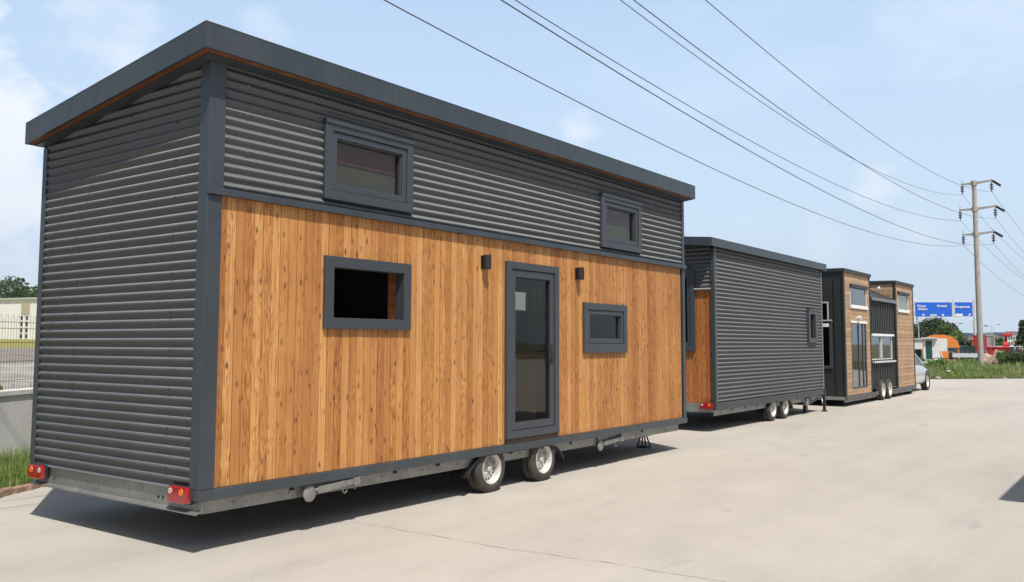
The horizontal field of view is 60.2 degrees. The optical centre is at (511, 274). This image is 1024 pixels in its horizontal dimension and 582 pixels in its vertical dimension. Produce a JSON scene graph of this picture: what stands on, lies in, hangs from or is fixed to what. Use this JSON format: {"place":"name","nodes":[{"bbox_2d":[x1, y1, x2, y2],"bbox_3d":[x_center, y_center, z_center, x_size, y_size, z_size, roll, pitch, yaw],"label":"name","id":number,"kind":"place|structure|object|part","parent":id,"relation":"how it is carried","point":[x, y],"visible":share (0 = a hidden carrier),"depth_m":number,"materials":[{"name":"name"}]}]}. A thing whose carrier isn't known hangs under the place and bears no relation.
{"place":"outdoors","nodes":[
{"label":"outdoors","id":0,"kind":"place"},
{"bbox_2d":[0,441,34,488],"bbox_3d":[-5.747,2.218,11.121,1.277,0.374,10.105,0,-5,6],"label":"grass","id":1,"kind":"structure","parent":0,"point":[13,471],"depth_m":10.00,"materials":[{"name":"green plant"}]},
{"bbox_2d":[0,387,32,457],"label":"boundary wall","id":2,"kind":"structure","parent":1,"relation":"on","point":[15,416],"depth_m":11.21,"materials":[{"name":"grey concrete"}]},
{"bbox_2d":[0,314,35,389],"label":"fence","id":3,"kind":"object","parent":2,"relation":"on","point":[24,342],"visible":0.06,"depth_m":11.39,"materials":[{"name":"metal"}]},
{"bbox_2d":[0,339,34,388],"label":"paved lot","id":4,"kind":"structure","parent":0,"point":[8,354],"depth_m":34.23,"materials":[{"name":"grey concrete"}]},
{"bbox_2d":[0,297,36,338],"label":"white building","id":5,"kind":"structure","parent":4,"relation":"on","point":[20,307],"depth_m":89.30,"materials":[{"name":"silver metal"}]},
{"bbox_2d":[0,276,36,297],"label":"tree","id":6,"kind":"object","parent":4,"relation":"on","point":[16,282],"visible":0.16,"depth_m":109.55,"materials":[{"name":"green plant"}]},
{"bbox_2d":[26,285,37,295],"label":"tree","id":7,"kind":"object","parent":4,"relation":"on","point":[35,288],"visible":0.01,"depth_m":110.58,"materials":[{"name":"green plant"}]},
{"bbox_2d":[25,20,694,515],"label":"tiny house","id":8,"kind":"structure","parent":0,"point":[269,272],"depth_m":7.95,"materials":[{"name":"wood"}]},
{"bbox_2d":[322,255,411,329],"bbox_3d":[-1.407,0.194,8.200,0.278,0.640,1.090,-3,-6,36],"label":"window","id":9,"kind":"structure","parent":8,"relation":"in","point":[399,274],"depth_m":8.18,"materials":[{"name":"metal"}]},
{"bbox_2d":[321,117,414,213],"bbox_3d":[-1.348,-0.984,8.233,0.159,0.714,1.138,-3,-6,36],"label":"window","id":10,"kind":"structure","parent":8,"relation":"in","point":[345,143],"depth_m":8.22,"materials":[{"name":"metal"}]},
{"bbox_2d":[515,282,537,318],"bbox_3d":[0.150,0.438,14.401,0.190,0.580,0.720,-3,-6,36],"label":"window","id":11,"kind":"structure","parent":8,"relation":"in","point":[530,290],"depth_m":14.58,"materials":[{"name":"glass"}]},
{"bbox_2d":[512,269,555,430],"bbox_3d":[0.246,0.865,10.190,0.134,1.796,0.866,-3,-6,36],"label":"door","id":12,"kind":"structure","parent":8,"relation":"in","point":[549,278],"depth_m":10.44,"materials":[{"name":"metal"}]},
{"bbox_2d":[582,302,627,352],"bbox_3d":[1.187,0.711,11.587,0.138,0.640,1.100,-3,-6,36],"label":"window","id":13,"kind":"structure","parent":8,"relation":"in","point":[588,309],"depth_m":11.53,"materials":[{"name":"metal"}]},
{"bbox_2d":[599,192,641,253],"bbox_3d":[1.450,-0.680,12.034,0.159,0.714,1.098,-3,-6,36],"label":"window","id":14,"kind":"structure","parent":8,"relation":"in","point":[617,210],"depth_m":12.06,"materials":[{"name":"metal"}]},
{"bbox_2d":[0,379,1023,581],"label":"concrete yard","id":15,"kind":"structure","parent":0,"point":[928,486],"depth_m":8.11,"materials":[{"name":"beige concrete"}]},
{"bbox_2d":[0,483,44,497],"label":"brick edging","id":16,"kind":"object","parent":15,"relation":"on","point":[6,491],"visible":0.06,"depth_m":9.41,"materials":[{"name":"beige brick"}]},
{"bbox_2d":[359,522,726,581],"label":"ground crack","id":17,"kind":"object","parent":15,"relation":"on","point":[546,553],"visible":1,"depth_m":6.74,"materials":[{"name":"grey concrete"}]},
{"bbox_2d":[636,436,650,447],"bbox_3d":[2.042,2.541,13.699,0.172,0.285,0.172,-3,-6,36],"label":"jack stand","id":18,"kind":"object","parent":15,"relation":"on","point":[642,446],"visible":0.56,"depth_m":13.68,"materials":[{"name":"grey metal"}]},
{"bbox_2d":[797,268,916,403],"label":"tiny house","id":19,"kind":"structure","parent":15,"relation":"on","point":[868,340],"depth_m":24.33,"materials":[{"name":"brown metal"}]},
{"bbox_2d":[822,302,828,326],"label":"window","id":20,"kind":"structure","parent":19,"relation":"in","point":[825,312],"depth_m":23.05,"materials":[{"name":"silver metal"}]},
{"bbox_2d":[823,320,832,368],"bbox_3d":[7.848,1.837,23.212,1.160,1.260,0.110,-3,-6,36],"label":"window","id":21,"kind":"structure","parent":19,"relation":"in","point":[827,331],"depth_m":22.95,"materials":[{"name":"glass"}]},
{"bbox_2d":[850,287,867,309],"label":"window","id":22,"kind":"structure","parent":19,"relation":"in","point":[858,299],"depth_m":23.93,"materials":[{"name":"glass"}]},
{"bbox_2d":[851,320,867,388],"bbox_3d":[9.331,2.163,23.756,0.080,1.800,1.520,-3,-6,36],"label":"door","id":23,"kind":"structure","parent":19,"relation":"in","point":[858,328],"depth_m":23.75,"materials":[{"name":"glass"}]},
{"bbox_2d":[871,334,895,362],"bbox_3d":[10.869,2.168,25.883,0.150,0.830,2.500,-3,-6,36],"label":"window","id":24,"kind":"structure","parent":19,"relation":"in","point":[881,343],"depth_m":25.85,"materials":[{"name":"silver metal"}]},
{"bbox_2d":[897,294,909,312],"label":"window","id":25,"kind":"structure","parent":19,"relation":"in","point":[903,307],"depth_m":28.15,"materials":[{"name":"glass"}]},
{"bbox_2d":[892,353,929,393],"bbox_3d":[13.102,3.285,30.502,2.000,1.505,4.339,-3,-6,36],"label":"parked car","id":26,"kind":"object","parent":15,"relation":"on","point":[922,378],"visible":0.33,"depth_m":30.55,"materials":[{"name":"paint"}]},
{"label":"windows","id":27,"kind":"part","parent":26,"relation":"part of","materials":[{"name":"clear glass"}]},
{"bbox_2d":[0,0,1023,332],"label":"sky","id":28,"kind":"structure","parent":0,"point":[940,83],"materials":[{"name":"blue"}]},
{"bbox_2d":[684,236,826,420],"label":"tiny house","id":29,"kind":"structure","parent":0,"point":[754,327],"depth_m":17.55,"materials":[{"name":"metal"}]},
{"bbox_2d":[685,269,695,350],"bbox_3d":[2.906,0.689,16.757,1.250,1.520,0.140,-3,-6,36],"label":"window","id":30,"kind":"structure","parent":29,"relation":"in","point":[690,323],"depth_m":16.39,"materials":[{"name":"metal"}]},
{"bbox_2d":[806,309,817,342],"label":"window","id":31,"kind":"structure","parent":29,"relation":"in","point":[812,336],"depth_m":20.58,"materials":[{"name":"metal"}]},
{"bbox_2d":[922,359,1023,377],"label":"tall grass","id":32,"kind":"structure","parent":0,"point":[969,370],"depth_m":44.02,"materials":[{"name":"green plant"}]},
{"bbox_2d":[930,377,1023,378],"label":"verge","id":33,"kind":"structure","parent":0,"point":[978,378],"depth_m":41.23,"materials":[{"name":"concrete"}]},
{"bbox_2d":[919,356,950,368],"bbox_3d":[22.449,4.841,47.147,1.857,1.020,1.495,2,-5,-21],"label":"bush","id":34,"kind":"object","parent":33,"relation":"on","point":[938,362],"visible":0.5,"depth_m":46.84,"materials":[{"name":"green plant"}]},
{"bbox_2d":[958,178,1004,365],"bbox_3d":[27.494,0.091,51.283,2.499,11.350,0.919,-1,-5,14],"label":"power pole","id":35,"kind":"object","parent":33,"relation":"on","point":[974,209],"visible":0.98,"depth_m":51.37,"materials":[{"name":"concrete"}]},
{"bbox_2d":[384,0,1021,294],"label":"power line","id":36,"kind":"object","parent":35,"relation":"attached to","point":[615,120],"visible":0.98,"depth_m":15.70,"materials":[{"name":"metal"}]},
{"bbox_2d":[501,0,1012,264],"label":"power line","id":37,"kind":"object","parent":35,"relation":"attached to","point":[691,116],"visible":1,"depth_m":14.56,"materials":[{"name":"metal"}]},
{"bbox_2d":[515,0,1021,277],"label":"power line","id":38,"kind":"object","parent":35,"relation":"attached to","point":[707,116],"visible":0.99,"depth_m":19.41,"materials":[{"name":"metal"}]},
{"bbox_2d":[620,0,1020,256],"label":"power line","id":39,"kind":"object","parent":35,"relation":"attached to","point":[768,106],"visible":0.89,"depth_m":22.44,"materials":[{"name":"metal"}]},
{"bbox_2d":[633,0,1019,247],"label":"power line","id":40,"kind":"object","parent":35,"relation":"attached to","point":[777,106],"visible":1,"depth_m":17.91,"materials":[{"name":"metal"}]},
{"bbox_2d":[706,0,1023,233],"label":"power line","id":41,"kind":"object","parent":35,"relation":"attached to","point":[827,100],"visible":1,"depth_m":21.62,"materials":[{"name":"metal"}]},
{"bbox_2d":[997,345,1023,364],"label":"bush","id":42,"kind":"object","parent":33,"relation":"on","point":[1018,354],"visible":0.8,"depth_m":53.31,"materials":[{"name":"green plant"}]},
{"bbox_2d":[976,332,1020,341],"bbox_3d":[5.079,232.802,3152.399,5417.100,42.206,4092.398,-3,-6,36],"label":"hills","id":43,"kind":"structure","parent":0,"point":[992,333],"depth_m":2599.53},
{"label":"ground","id":44,"kind":"structure","parent":0,"visible":0},
{"bbox_2d":[1,280,28,296],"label":"tree","id":45,"kind":"object","parent":44,"relation":"on","point":[10,287],"visible":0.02,"depth_m":117.86,"materials":[{"name":"green plant"}]},
{"bbox_2d":[13,286,36,297],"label":"tree","id":46,"kind":"object","parent":44,"relation":"on","point":[25,291],"visible":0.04,"depth_m":111.97,"materials":[{"name":"green plant"}]},
{"bbox_2d":[914,338,922,359],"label":"guard house","id":47,"kind":"structure","parent":44,"relation":"on","point":[918,348],"depth_m":65.83,"materials":[{"name":"white paint"}]},
{"bbox_2d":[915,349,920,357],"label":"window","id":48,"kind":"structure","parent":47,"relation":"in","point":[918,351],"depth_m":65.84,"materials":[{"name":"black glass"}]},
{"bbox_2d":[914,324,932,341],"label":"tree","id":49,"kind":"object","parent":44,"relation":"on","point":[924,332],"visible":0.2,"depth_m":114.45,"materials":[{"name":"green plant"}]},
{"bbox_2d":[921,337,946,360],"bbox_3d":[30.540,5.628,63.903,1.683,2.096,2.550,-2,-5,25],"label":"kiosk","id":50,"kind":"object","parent":44,"relation":"on","point":[932,346],"visible":0.56,"depth_m":63.01,"materials":[{"name":"white paint"}]},
{"bbox_2d":[926,340,931,358],"bbox_3d":[29.794,5.400,63.121,0.406,1.326,0.028,-2,-5,25],"label":"door","id":51,"kind":"structure","parent":50,"relation":"in","point":[928,342],"depth_m":63.12,"materials":[{"name":"teal metal"}]},
{"bbox_2d":[917,317,958,334],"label":"tree","id":52,"kind":"object","parent":44,"relation":"on","point":[933,324],"visible":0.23,"depth_m":116.09,"materials":[{"name":"green plant"}]},
{"bbox_2d":[922,335,959,358],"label":"tarpaulin shelter","id":53,"kind":"object","parent":44,"relation":"on","point":[952,342],"visible":0.22,"depth_m":75.70,"materials":[{"name":"orange paint"}]},
{"bbox_2d":[939,350,948,360],"bbox_3d":[28.322,5.581,57.906,0.558,1.264,0.195,-2,-5,26],"label":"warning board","id":54,"kind":"object","parent":44,"relation":"on","point":[944,354],"visible":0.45,"depth_m":57.89,"materials":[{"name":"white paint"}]},
{"bbox_2d":[914,299,975,334],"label":"road sign gantry","id":55,"kind":"object","parent":44,"relation":"on","point":[940,309],"visible":1,"depth_m":140.39,"materials":[{"name":"blue metal"}]},
{"bbox_2d":[934,324,969,341],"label":"tree","id":56,"kind":"object","parent":44,"relation":"on","point":[945,329],"visible":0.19,"depth_m":111.93,"materials":[{"name":"green plant"}]},
{"bbox_2d":[949,331,962,342],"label":"tree","id":57,"kind":"object","parent":44,"relation":"on","point":[956,334],"visible":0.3,"depth_m":99.43,"materials":[{"name":"green plant"}]},
{"bbox_2d":[947,346,977,360],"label":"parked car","id":58,"kind":"object","parent":44,"relation":"on","point":[952,350],"visible":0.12,"depth_m":83.00,"materials":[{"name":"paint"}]},
{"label":"windows","id":59,"kind":"part","parent":58,"relation":"part of","materials":[{"name":"glass"}]},
{"bbox_2d":[952,353,977,360],"bbox_3d":[31.593,5.957,60.966,2.136,0.985,0.120,-2,-5,27],"label":"guard rail","id":60,"kind":"object","parent":44,"relation":"on","point":[954,355],"visible":0.42,"depth_m":61.09,"materials":[{"name":"white metal"}]},
{"bbox_2d":[957,337,975,349],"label":"tree","id":61,"kind":"object","parent":44,"relation":"on","point":[961,340],"visible":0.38,"depth_m":91.90,"materials":[{"name":"green plant"}]},
{"bbox_2d":[960,346,974,359],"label":"yard gate","id":62,"kind":"structure","parent":44,"relation":"on","point":[965,351],"depth_m":73.97,"materials":[{"name":"grey metal"}]},
{"bbox_2d":[963,333,973,343],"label":"warehouse","id":63,"kind":"structure","parent":44,"relation":"on","point":[970,336],"depth_m":149.76,"materials":[{"name":"grey metal"}]},
{"bbox_2d":[951,357,987,364],"bbox_3d":[28.096,5.589,55.179,2.454,0.816,2.355,3,-5,-28],"label":"bush","id":64,"kind":"object","parent":44,"relation":"on","point":[965,360],"visible":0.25,"depth_m":54.71,"materials":[{"name":"green plant"}]},
{"bbox_2d":[973,335,986,359],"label":"shipping container","id":65,"kind":"object","parent":44,"relation":"on","point":[984,341],"visible":0.34,"depth_m":91.91,"materials":[{"name":"red metal"}]},
{"bbox_2d":[986,335,994,346],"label":"shipping container","id":66,"kind":"object","parent":44,"relation":"on","point":[990,340],"visible":0.45,"depth_m":93.06,"materials":[{"name":"grey metal"}]},
{"bbox_2d":[989,349,998,363],"bbox_3d":[30.164,5.333,55.455,0.809,1.232,0.200,0,-4,0],"label":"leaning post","id":67,"kind":"object","parent":44,"relation":"on","point":[994,356],"visible":0.59,"depth_m":55.39,"materials":[{"name":"beige wood"}]},
{"bbox_2d":[986,342,1009,355],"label":"skip container","id":68,"kind":"object","parent":44,"relation":"on","point":[1005,347],"visible":0.29,"depth_m":70.05,"materials":[{"name":"red metal"}]},
{"bbox_2d":[990,349,1008,364],"bbox_3d":[31.482,5.368,55.903,2.056,1.378,2.256,-3,-6,36],"label":"bush","id":69,"kind":"object","parent":44,"relation":"on","point":[998,357],"visible":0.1,"depth_m":55.95,"materials":[{"name":"green plant"}]},
{"bbox_2d":[994,332,1011,341],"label":"station canopy","id":70,"kind":"object","parent":44,"relation":"on","point":[1000,334],"visible":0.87,"depth_m":118.48,"materials":[{"name":"red metal"}]},
{"bbox_2d":[995,337,1010,345],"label":"tree","id":71,"kind":"object","parent":44,"relation":"on","point":[999,342],"visible":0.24,"depth_m":129.19,"materials":[{"name":"green plant"}]},
{"bbox_2d":[991,350,1023,365],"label":"bush","id":72,"kind":"object","parent":44,"relation":"on","point":[1005,360],"visible":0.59,"depth_m":53.85,"materials":[{"name":"green plant"}]},
{"bbox_2d":[1004,331,1017,345],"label":"warehouse","id":73,"kind":"structure","parent":44,"relation":"on","point":[1013,337],"depth_m":190.09,"materials":[{"name":"white paint"}]},
{"bbox_2d":[1002,346,1023,351],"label":"parked car","id":74,"kind":"object","parent":44,"relation":"on","point":[1012,348],"visible":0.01,"depth_m":79.03,"materials":[{"name":"paint"}]},
{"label":"windows","id":75,"kind":"part","parent":74,"relation":"part of","materials":[{"name":"glass"}]},
{"bbox_2d":[1013,319,1023,345],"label":"conifer","id":76,"kind":"object","parent":44,"relation":"on","point":[1019,340],"visible":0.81,"depth_m":100.01,"materials":[{"name":"green plant"}]},
{"bbox_3d":[31.274,5.608,57.501,0.922,0.615,1.271,-3,-6,36],"label":"rubble","id":77,"kind":"object","parent":44,"relation":"on","visible":0},
{"bbox_2d":[984,353,991,359],"bbox_3d":[30.617,5.388,56.940,0.801,0.641,1.104,-8,-9,60],"label":"rubble","id":78,"kind":"object","parent":77,"relation":"on","point":[987,356],"visible":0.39,"depth_m":56.59,"materials":[{"name":"beige stone"}]}
]}

